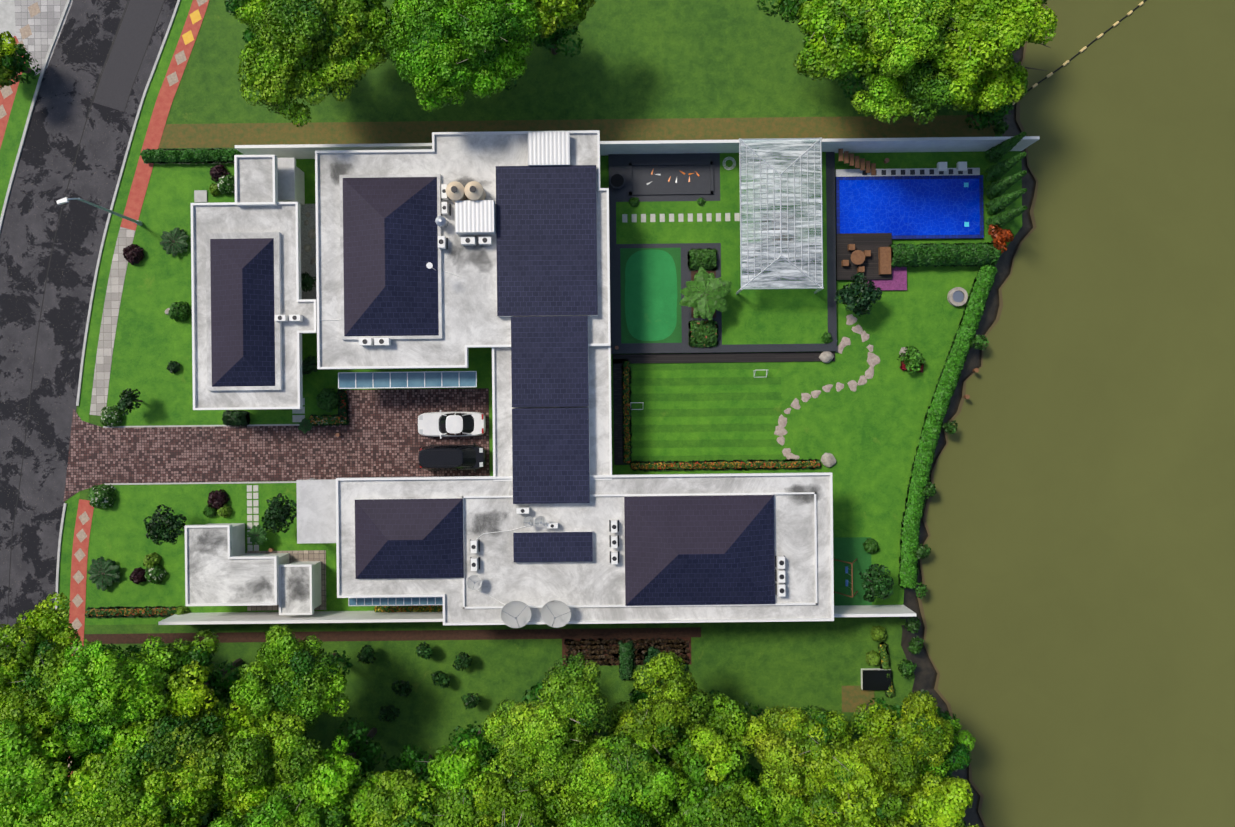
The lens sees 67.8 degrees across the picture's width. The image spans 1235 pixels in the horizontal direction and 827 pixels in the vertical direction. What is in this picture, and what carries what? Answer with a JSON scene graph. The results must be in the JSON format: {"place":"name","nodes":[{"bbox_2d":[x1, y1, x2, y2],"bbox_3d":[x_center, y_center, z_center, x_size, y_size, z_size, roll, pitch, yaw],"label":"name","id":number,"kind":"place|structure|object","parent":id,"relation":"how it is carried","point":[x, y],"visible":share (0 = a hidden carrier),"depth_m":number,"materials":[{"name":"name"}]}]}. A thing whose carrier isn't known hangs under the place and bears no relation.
{"place":"outdoors","nodes":[
{"label":"outdoors","id":0,"kind":"place"},
{"bbox_2d":[0,0,1234,826],"bbox_3d":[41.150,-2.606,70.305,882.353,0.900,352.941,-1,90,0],"label":"ground","id":1,"kind":"structure","parent":0,"point":[1074,630],"depth_m":70.41,"materials":[{"name":"green plant"}]},
{"bbox_2d":[0,0,1021,776],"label":"ground sheets","id":2,"kind":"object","parent":1,"relation":"on","point":[84,114],"visible":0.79,"depth_m":69.84,"materials":[{"name":"green plant"}]},
{"bbox_2d":[56,197,142,225],"bbox_3d":[-36.776,-14.295,65.575,1.382,8.560,0.360,-17,90,0],"label":"street lamp","id":3,"kind":"object","parent":2,"relation":"on","point":[66,199],"visible":1,"depth_m":64.32,"materials":[{"name":"white metal"}]},
{"bbox_2d":[418,410,485,438],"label":"white sedan","id":4,"kind":"object","parent":2,"relation":"on","point":[440,424],"visible":1,"depth_m":68.97,"materials":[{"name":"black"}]},
{"bbox_2d":[419,443,485,471],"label":"black van","id":5,"kind":"object","parent":2,"relation":"on","point":[452,457],"visible":1,"depth_m":67.96,"materials":[{"name":"black metal"}]},
{"bbox_2d":[12,0,1050,826],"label":"tree branches","id":6,"kind":"object","parent":1,"relation":"on","point":[372,730],"visible":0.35,"depth_m":66.88,"materials":[{"name":"brown plant"}]},
{"bbox_2d":[0,0,1057,826],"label":"foliage","id":7,"kind":"object","parent":6,"relation":"attached to","point":[130,742],"visible":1,"depth_m":60.19,"materials":[{"name":"green plant"}]},
{"bbox_2d":[158,130,1039,624],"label":"house","id":8,"kind":"structure","parent":1,"relation":"on","point":[536,304],"depth_m":65.14,"materials":[{"name":"white paint"}]},
{"bbox_2d":[198,531,225,553],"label":"stain","id":9,"kind":"object","parent":8,"relation":"on","point":[211,539],"visible":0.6,"depth_m":66.65,"materials":[{"name":"grey concrete"}]},
{"bbox_2d":[248,577,271,597],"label":"stain","id":10,"kind":"object","parent":8,"relation":"on","point":[261,585],"visible":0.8,"depth_m":66.65,"materials":[{"name":"grey concrete"}]},
{"bbox_2d":[289,568,307,597],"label":"stain","id":11,"kind":"object","parent":8,"relation":"on","point":[299,588],"visible":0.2,"depth_m":67.15,"materials":[{"name":"grey concrete"}]},
{"bbox_2d":[330,161,348,183],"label":"stain","id":12,"kind":"object","parent":8,"relation":"on","point":[338,169],"visible":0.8,"depth_m":65.05,"materials":[{"name":"grey concrete"}]},
{"bbox_2d":[446,238,493,269],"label":"stain","id":13,"kind":"object","parent":8,"relation":"on","point":[453,252],"visible":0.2,"depth_m":65.05,"materials":[{"name":"grey concrete"}]},
{"bbox_2d":[458,178,482,187],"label":"stain","id":14,"kind":"object","parent":8,"relation":"on","point":[463,182],"visible":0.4,"depth_m":65.05,"materials":[{"name":"grey concrete"}]},
{"bbox_2d":[471,513,508,534],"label":"stain","id":15,"kind":"object","parent":8,"relation":"on","point":[484,520],"visible":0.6,"depth_m":65.20,"materials":[{"name":"grey concrete"}]},
{"bbox_2d":[274,181,784,627],"bbox_3d":[-6.074,2.847,64.105,18.519,3.100,38.278,-39,90,0],"label":"roof equipment","id":16,"kind":"object","parent":8,"relation":"on","point":[554,614],"visible":1,"depth_m":64.33,"materials":[{"name":"white metal"}]},
{"bbox_2d":[616,152,827,344],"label":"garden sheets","id":17,"kind":"object","parent":8,"relation":"on","point":[650,294],"visible":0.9,"depth_m":69.50,"materials":[{"name":"plant"}]},
{"bbox_2d":[792,485,821,501],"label":"stain","id":18,"kind":"object","parent":8,"relation":"on","point":[801,489],"visible":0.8,"depth_m":65.20,"materials":[{"name":"grey concrete"}]},
{"bbox_2d":[839,179,979,235],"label":"pool water","id":19,"kind":"structure","parent":8,"relation":"on","point":[897,207],"depth_m":69.59,"materials":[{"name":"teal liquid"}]},
{"bbox_2d":[165,0,1145,711],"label":"garden objects","id":20,"kind":"object","parent":1,"relation":"on","point":[871,682],"visible":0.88,"depth_m":69.78,"materials":[{"name":"stone"}]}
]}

